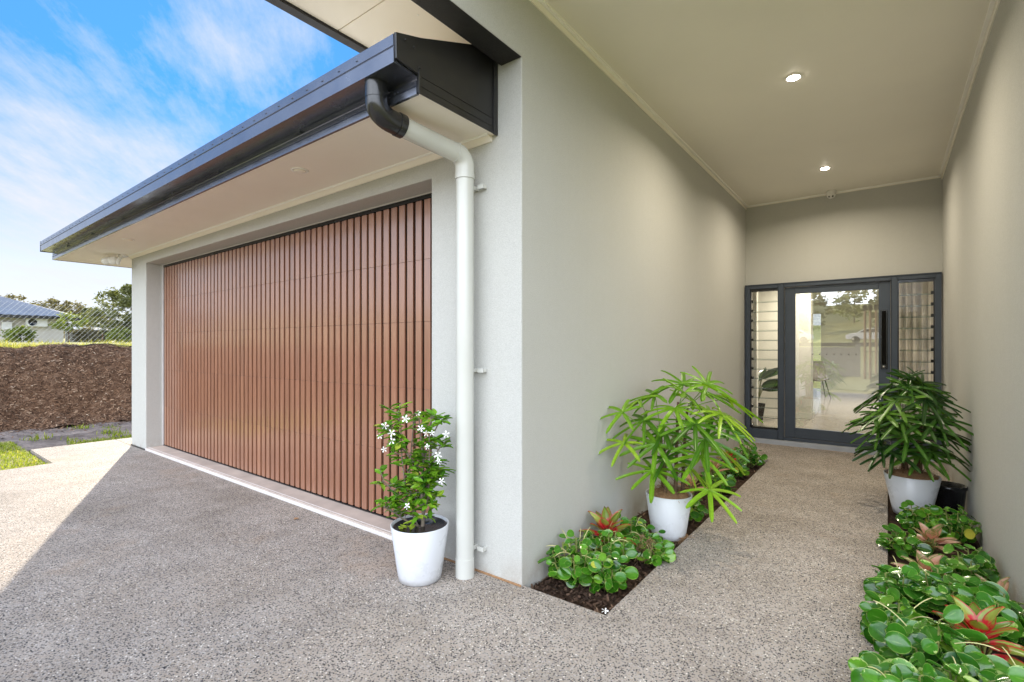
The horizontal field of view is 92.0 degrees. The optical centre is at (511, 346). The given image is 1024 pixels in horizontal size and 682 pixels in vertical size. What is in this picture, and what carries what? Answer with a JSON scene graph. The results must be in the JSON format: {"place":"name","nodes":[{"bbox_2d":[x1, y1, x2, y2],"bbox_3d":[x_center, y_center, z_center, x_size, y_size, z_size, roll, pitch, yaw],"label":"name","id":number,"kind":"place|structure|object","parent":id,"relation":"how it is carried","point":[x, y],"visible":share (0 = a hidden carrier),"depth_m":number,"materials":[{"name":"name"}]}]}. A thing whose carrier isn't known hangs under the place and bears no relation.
{"place":"outdoors","nodes":[
{"label":"outdoors","id":0,"kind":"place"},
{"bbox_2d":[0,441,45,469],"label":"lawn patch","id":1,"kind":"object","parent":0,"point":[16,457],"visible":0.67,"depth_m":5.91,"materials":[{"name":"green plant"}]},
{"bbox_2d":[0,344,131,430],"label":"mulch bank","id":2,"kind":"structure","parent":0,"point":[35,388],"depth_m":9.01,"materials":[{"name":"brown wood"}]},
{"bbox_2d":[58,343,131,346],"bbox_3d":[-7.975,-0.033,10.524,0.034,0.080,2.601,0,0,37],"label":"irrigation pipe","id":3,"kind":"object","parent":2,"relation":"on","point":[100,343],"visible":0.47,"depth_m":10.05,"materials":[{"name":"black plastic"}]},
{"bbox_2d":[0,420,131,451],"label":"dirt strip","id":4,"kind":"object","parent":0,"point":[53,441],"visible":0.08,"depth_m":7.61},
{"bbox_2d":[0,343,131,438],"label":"mulch chips","id":5,"kind":"object","parent":4,"relation":"on","point":[111,418],"visible":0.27,"depth_m":8.97,"materials":[{"name":"brown wood"}]},
{"bbox_2d":[0,424,131,469],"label":"grass","id":6,"kind":"structure","parent":4,"relation":"on","point":[22,453],"depth_m":6.52,"materials":[{"name":"green plant"}]},
{"bbox_2d":[0,338,131,347],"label":"bank top grass","id":7,"kind":"structure","parent":0,"point":[7,344],"depth_m":10.88,"materials":[{"name":"green plant"}]},
{"bbox_2d":[31,440,142,463],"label":"footpath","id":8,"kind":"structure","parent":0,"point":[56,454],"depth_m":6.23,"materials":[{"name":"beige concrete"}]},
{"bbox_2d":[116,437,131,444],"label":"side path","id":9,"kind":"structure","parent":0,"point":[127,440],"depth_m":6.90,"materials":[{"name":"beige concrete"}]},
{"bbox_2d":[0,0,820,326],"label":"sky","id":10,"kind":"structure","parent":0,"point":[98,98],"materials":[{"name":"blue"}]},
{"bbox_2d":[3,325,820,388],"bbox_3d":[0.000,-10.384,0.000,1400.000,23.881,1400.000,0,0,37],"label":"ground","id":11,"kind":"structure","parent":0,"point":[816,343],"depth_m":57.24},
{"bbox_2d":[0,293,30,302],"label":"sparse tree","id":12,"kind":"object","parent":11,"relation":"on","point":[12,296],"visible":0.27,"depth_m":43.98,"materials":[{"name":"green plant"}]},
{"bbox_2d":[0,325,38,341],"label":"bush","id":13,"kind":"object","parent":11,"relation":"on","point":[27,335],"visible":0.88,"depth_m":25.68,"materials":[{"name":"green plant"}]},
{"bbox_2d":[0,296,81,341],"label":"neighbour house","id":14,"kind":"structure","parent":11,"relation":"on","point":[47,333],"depth_m":28.14,"materials":[{"name":"white metal"}]},
{"bbox_2d":[29,296,91,315],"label":"spreading tree","id":15,"kind":"object","parent":11,"relation":"on","point":[63,306],"visible":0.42,"depth_m":44.69,"materials":[{"name":"green plant"}]},
{"bbox_2d":[0,301,131,346],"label":"chain link fence","id":16,"kind":"object","parent":11,"relation":"on","point":[64,324],"visible":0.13,"depth_m":10.54,"materials":[{"name":"metal"}]},
{"bbox_2d":[48,311,89,341],"bbox_3d":[-24.833,-1.051,27.713,1.603,2.007,1.674,0,0,37],"label":"young tree","id":17,"kind":"object","parent":11,"relation":"on","point":[77,323],"visible":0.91,"depth_m":27.57,"materials":[{"name":"green plant"}]},
{"bbox_2d":[70,325,102,341],"bbox_3d":[-29.420,-0.805,34.139,1.970,1.384,1.781,0,0,37],"label":"bush","id":18,"kind":"object","parent":11,"relation":"on","point":[76,333],"visible":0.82,"depth_m":33.77,"materials":[{"name":"green plant"}]},
{"bbox_2d":[65,326,113,341],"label":"shed","id":19,"kind":"structure","parent":11,"relation":"on","point":[89,333],"depth_m":39.70,"materials":[{"name":"grey paint"}]},
{"bbox_2d":[64,307,123,328],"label":"broadleaf tree","id":20,"kind":"object","parent":11,"relation":"on","point":[91,309],"visible":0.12,"depth_m":43.42,"materials":[{"name":"green plant"}]},
{"bbox_2d":[79,283,131,341],"bbox_3d":[-31.594,-2.699,41.360,6.994,5.065,6.330,0,0,-14],"label":"broadleaf tree","id":21,"kind":"object","parent":11,"relation":"on","point":[125,299],"visible":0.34,"depth_m":39.45,"materials":[{"name":"green plant"}]},
{"bbox_2d":[105,326,131,341],"bbox_3d":[-29.874,-0.879,38.179,2.143,1.445,2.576,0,0,5],"label":"bush","id":22,"kind":"object","parent":11,"relation":"on","point":[121,333],"visible":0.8,"depth_m":37.67,"materials":[{"name":"green plant"}]},
{"bbox_2d":[40,0,1023,613],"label":"house","id":23,"kind":"structure","parent":11,"relation":"on","point":[652,202],"depth_m":3.69,"materials":[{"name":"paint"}]},
{"bbox_2d":[101,254,127,264],"bbox_3d":[-5.167,-1.128,6.405,0.305,0.144,0.166,0,0,-1],"label":"floodlight","id":24,"kind":"object","parent":23,"relation":"attached to","point":[111,260],"visible":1,"depth_m":6.38,"materials":[{"name":"white plastic"}]},
{"bbox_2d":[162,191,431,520],"bbox_3d":[-2.432,0.105,4.849,5.166,2.329,0.085,0,0,37],"label":"garage door","id":25,"kind":"structure","parent":23,"relation":"in","point":[281,352],"depth_m":4.30,"materials":[{"name":"brown wood"}]},
{"bbox_2d":[291,167,308,173],"bbox_3d":[-1.442,-1.192,3.358,0.116,0.015,0.116,0,0,37],"label":"soffit light","id":26,"kind":"object","parent":23,"relation":"attached to","point":[300,170],"visible":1,"depth_m":3.33,"materials":[{"name":"paint"}]},
{"bbox_2d":[364,77,486,579],"bbox_3d":[-0.447,0.005,2.628,0.722,2.595,0.130,0,0,-44],"label":"downpipe","id":27,"kind":"object","parent":23,"relation":"attached to","point":[383,115],"visible":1,"depth_m":2.76,"materials":[{"name":"white plastic"}]},
{"bbox_2d":[751,288,777,429],"bbox_3d":[3.448,0.163,6.745,0.346,1.903,0.068,0,0,37],"label":"louvre window","id":28,"kind":"structure","parent":23,"relation":"in","point":[771,289],"depth_m":6.79,"materials":[{"name":"clear glass"}]},
{"bbox_2d":[758,367,777,419],"bbox_3d":[4.282,0.793,8.380,0.842,0.914,0.626,0,0,4],"label":"indoor plant","id":29,"kind":"object","parent":23,"relation":"on","point":[771,385],"visible":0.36,"depth_m":8.38,"materials":[{"name":"green plant"}]},
{"bbox_2d":[784,73,802,81],"bbox_3d":[2.051,-1.958,3.603,0.116,0.015,0.116,0,0,37],"label":"downlight","id":30,"kind":"object","parent":23,"relation":"attached to","point":[793,77],"visible":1,"depth_m":3.59,"materials":[{"name":"paint"}]},
{"bbox_2d":[819,166,830,169],"bbox_3d":[3.441,-1.958,5.436,0.116,0.015,0.116,0,0,37],"label":"downlight","id":31,"kind":"object","parent":23,"relation":"attached to","point":[825,168],"visible":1,"depth_m":5.41,"materials":[{"name":"paint"}]},
{"bbox_2d":[826,190,835,198],"bbox_3d":[4.026,-1.918,6.235,0.112,0.094,0.112,0,0,37],"label":"dome camera","id":32,"kind":"object","parent":23,"relation":"attached to","point":[830,194],"visible":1,"depth_m":6.20,"materials":[{"name":"white plastic"}]},
{"bbox_2d":[785,281,890,444],"bbox_3d":[4.077,0.206,6.241,1.114,1.984,0.079,0,0,37],"label":"entry door","id":33,"kind":"structure","parent":23,"relation":"in","point":[884,287],"depth_m":6.30,"materials":[{"name":"paint"}]},
{"bbox_2d":[899,282,932,439],"bbox_3d":[5.231,-0.035,6.450,0.620,2.530,0.098,0,0,37],"label":"curtain","id":34,"kind":"object","parent":23,"relation":"hanging from","point":[917,351],"visible":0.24,"depth_m":6.43,"materials":[{"name":"beige fabric"}]},
{"bbox_2d":[898,278,934,442],"bbox_3d":[4.720,0.163,5.778,0.335,1.903,0.068,0,0,37],"label":"louvre window","id":35,"kind":"structure","parent":23,"relation":"in","point":[926,279],"depth_m":5.72,"materials":[{"name":"clear glass"}]},
{"bbox_2d":[0,441,951,681],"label":"driveway","id":36,"kind":"structure","parent":0,"point":[142,566],"depth_m":2.58,"materials":[{"name":"grey concrete"}]},
{"bbox_2d":[370,402,455,586],"bbox_3d":[-0.550,0.807,2.786,0.470,0.985,0.326,0,0,-3],"label":"potted shrub","id":37,"kind":"object","parent":36,"relation":"on","point":[419,542],"visible":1,"depth_m":2.74,"materials":[{"name":"green plant"}]},
{"bbox_2d":[531,459,1021,657],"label":"bed mulch","id":38,"kind":"object","parent":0,"point":[613,596],"visible":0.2,"depth_m":2.75,"materials":[{"name":"brown soil"}]},
{"bbox_2d":[538,528,610,588],"bbox_3d":[0.381,1.205,2.795,0.386,0.275,0.417,0,0,37],"label":"peperomia","id":39,"kind":"object","parent":38,"relation":"on","point":[567,569],"visible":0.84,"depth_m":2.73,"materials":[{"name":"green plant"}]},
{"bbox_2d":[576,545,638,592],"bbox_3d":[0.515,1.240,2.759,0.349,0.204,0.339,0,0,37],"label":"peperomia","id":40,"kind":"object","parent":38,"relation":"on","point":[616,580],"visible":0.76,"depth_m":2.70,"materials":[{"name":"green plant"}]},
{"bbox_2d":[579,506,635,544],"bbox_3d":[0.629,1.181,3.126,0.380,0.302,0.390,0,0,37],"label":"bromeliad","id":41,"kind":"object","parent":38,"relation":"on","point":[606,518],"visible":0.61,"depth_m":3.17,"materials":[{"name":"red plant"}]},
{"bbox_2d":[580,521,637,566],"bbox_3d":[0.592,1.219,2.985,0.368,0.247,0.380,0,0,37],"label":"peperomia","id":42,"kind":"object","parent":38,"relation":"on","point":[628,550],"visible":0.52,"depth_m":2.96,"materials":[{"name":"green plant"}]},
{"bbox_2d":[612,513,654,542],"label":"peperomia","id":43,"kind":"object","parent":38,"relation":"on","point":[638,524],"visible":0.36,"depth_m":3.26,"materials":[{"name":"green plant"}]},
{"bbox_2d":[633,534,656,564],"bbox_3d":[0.824,1.264,3.061,0.169,0.217,0.171,0,0,37],"label":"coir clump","id":44,"kind":"object","parent":38,"relation":"on","point":[650,542],"visible":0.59,"depth_m":3.04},
{"bbox_2d":[620,529,675,566],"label":"peperomia","id":45,"kind":"object","parent":38,"relation":"on","point":[666,553],"visible":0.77,"depth_m":3.03,"materials":[{"name":"green plant"}]},
{"bbox_2d":[598,366,764,540],"bbox_3d":[1.183,0.733,3.398,0.987,1.194,0.910,0,0,37],"label":"potted palm","id":46,"kind":"object","parent":38,"relation":"on","point":[669,505],"visible":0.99,"depth_m":3.31,"materials":[{"name":"green plant"}]},
{"bbox_2d":[675,534,694,543],"bbox_3d":[1.178,1.323,3.400,0.164,0.110,0.174,0,0,37],"label":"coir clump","id":47,"kind":"object","parent":38,"relation":"on","point":[684,538],"visible":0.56,"depth_m":3.37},
{"bbox_2d":[678,473,707,497],"bbox_3d":[1.568,1.205,4.320,0.339,0.255,0.301,0,0,-28],"label":"bromeliad","id":48,"kind":"object","parent":38,"relation":"on","point":[689,479],"visible":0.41,"depth_m":4.27,"materials":[{"name":"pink plant"}]},
{"bbox_2d":[689,500,708,521],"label":"peperomia","id":49,"kind":"object","parent":38,"relation":"on","point":[698,510],"visible":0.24,"depth_m":3.75,"materials":[{"name":"green plant"}]},
{"bbox_2d":[699,457,729,474],"bbox_3d":[1.977,1.202,4.858,0.296,0.260,0.299,0,0,37],"label":"aglaonema","id":50,"kind":"object","parent":38,"relation":"on","point":[716,464],"visible":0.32,"depth_m":4.83,"materials":[{"name":"pink plant"}]},
{"bbox_2d":[700,471,735,493],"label":"peperomia","id":51,"kind":"object","parent":38,"relation":"on","point":[731,481],"visible":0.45,"depth_m":4.49,"materials":[{"name":"green plant"}]},
{"bbox_2d":[715,448,740,462],"bbox_3d":[2.337,1.210,5.346,0.293,0.245,0.292,0,0,37],"label":"aglaonema","id":52,"kind":"object","parent":38,"relation":"on","point":[729,453],"visible":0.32,"depth_m":5.31,"materials":[{"name":"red plant"}]},
{"bbox_2d":[718,456,749,476],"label":"peperomia","id":53,"kind":"object","parent":38,"relation":"on","point":[743,465],"visible":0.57,"depth_m":5.04,"materials":[{"name":"green plant"}]},
{"bbox_2d":[731,441,767,467],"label":"peperomia","id":54,"kind":"object","parent":38,"relation":"on","point":[753,459],"visible":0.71,"depth_m":5.45,"materials":[{"name":"green plant"}]},
{"bbox_2d":[813,361,830,398],"bbox_3d":[7.568,0.803,12.253,0.466,0.900,0.532,0,0,17],"label":"dining chair","id":55,"kind":"object","parent":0,"point":[819,372],"visible":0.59,"depth_m":12.39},
{"bbox_2d":[888,494,1023,662],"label":"planting bed","id":56,"kind":"object","parent":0,"point":[905,561],"visible":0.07,"depth_m":3.23,"materials":[{"name":"brown soil"}]},
{"bbox_2d":[859,590,932,643],"bbox_3d":[1.711,1.226,2.192,0.292,0.233,0.323,0,0,37],"label":"peperomia","id":57,"kind":"object","parent":56,"relation":"on","point":[871,612],"visible":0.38,"depth_m":2.19,"materials":[{"name":"green plant"}]},
{"bbox_2d":[847,650,953,681],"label":"peperomia","id":58,"kind":"object","parent":56,"relation":"on","point":[867,666],"visible":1,"depth_m":1.75,"materials":[{"name":"green plant"}]},
{"bbox_2d":[863,555,938,616],"bbox_3d":[2.009,1.224,2.539,0.337,0.245,0.390,0,0,37],"label":"peperomia","id":59,"kind":"object","parent":56,"relation":"on","point":[884,581],"visible":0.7,"depth_m":2.50,"materials":[{"name":"green plant"}]},
{"bbox_2d":[876,523,932,558],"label":"peperomia","id":60,"kind":"object","parent":56,"relation":"on","point":[900,543],"visible":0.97,"depth_m":3.14,"materials":[{"name":"green plant"}]},
{"bbox_2d":[841,366,973,513],"bbox_3d":[3.146,0.744,3.952,0.891,1.172,0.894,0,0,-6],"label":"potted palm","id":61,"kind":"object","parent":56,"relation":"on","point":[916,484],"visible":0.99,"depth_m":3.80,"materials":[{"name":"green plant"}]},
{"bbox_2d":[890,549,945,574],"bbox_3d":[2.244,1.225,2.729,0.308,0.215,0.321,0,0,37],"label":"bromeliad","id":62,"kind":"object","parent":56,"relation":"on","point":[934,559],"visible":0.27,"depth_m":2.71,"materials":[{"name":"pink plant"}]},
{"bbox_2d":[896,500,949,532],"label":"peperomia","id":63,"kind":"object","parent":56,"relation":"on","point":[906,518],"visible":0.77,"depth_m":3.54,"materials":[{"name":"green plant"}]},
{"bbox_2d":[907,521,961,554],"bbox_3d":[2.699,1.228,3.177,0.299,0.209,0.273,0,0,-38],"label":"bromeliad","id":64,"kind":"object","parent":56,"relation":"on","point":[932,534],"visible":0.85,"depth_m":3.15,"materials":[{"name":"pink plant"}]},
{"bbox_2d":[868,600,1010,676],"bbox_3d":[1.687,1.186,1.977,0.394,0.312,0.402,0,0,-21],"label":"peperomia","id":65,"kind":"object","parent":56,"relation":"on","point":[938,642],"visible":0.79,"depth_m":1.96,"materials":[{"name":"green plant"}]},
{"bbox_2d":[898,558,980,622],"bbox_3d":[2.149,1.217,2.446,0.387,0.250,0.368,0,0,11],"label":"peperomia","id":66,"kind":"object","parent":56,"relation":"on","point":[942,586],"visible":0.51,"depth_m":2.41,"materials":[{"name":"green plant"}]},
{"bbox_2d":[935,481,967,516],"bbox_3d":[3.466,1.215,3.922,0.224,0.250,0.224,0,0,37],"label":"nursery pot","id":67,"kind":"object","parent":56,"relation":"on","point":[952,495],"visible":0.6,"depth_m":3.85,"materials":[{"name":"black plastic"}]},
{"bbox_2d":[929,504,981,543],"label":"peperomia","id":68,"kind":"object","parent":56,"relation":"on","point":[958,526],"visible":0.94,"depth_m":3.35,"materials":[{"name":"green plant"}]},
{"bbox_2d":[909,652,1011,681],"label":"peperomia","id":69,"kind":"object","parent":56,"relation":"on","point":[955,672],"visible":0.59,"depth_m":1.78,"materials":[{"name":"green plant"}]},
{"bbox_2d":[938,543,999,582],"bbox_3d":[2.527,1.224,2.747,0.292,0.237,0.360,0,0,37],"label":"peperomia","id":70,"kind":"object","parent":56,"relation":"on","point":[979,561],"visible":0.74,"depth_m":2.71,"materials":[{"name":"green plant"}]},
{"bbox_2d":[931,595,1023,665],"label":"bromeliad","id":71,"kind":"object","parent":56,"relation":"on","point":[976,618],"visible":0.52,"depth_m":2.02,"materials":[{"name":"red plant"}]},
{"bbox_2d":[945,581,1023,646],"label":"peperomia","id":72,"kind":"object","parent":56,"relation":"on","point":[989,594],"visible":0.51,"depth_m":2.23,"materials":[{"name":"green plant"}]},
{"bbox_2d":[975,573,1009,590],"bbox_3d":[2.339,1.227,2.447,0.282,0.211,0.166,0,0,-35],"label":"bromeliad","id":73,"kind":"object","parent":56,"relation":"on","point":[1003,582],"visible":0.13,"depth_m":2.44,"materials":[{"name":"pink plant"}]},
{"bbox_2d":[978,647,1023,681],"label":"peperomia","id":74,"kind":"object","parent":56,"relation":"on","point":[1015,673],"visible":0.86,"depth_m":1.71,"materials":[{"name":"green plant"}]}
]}

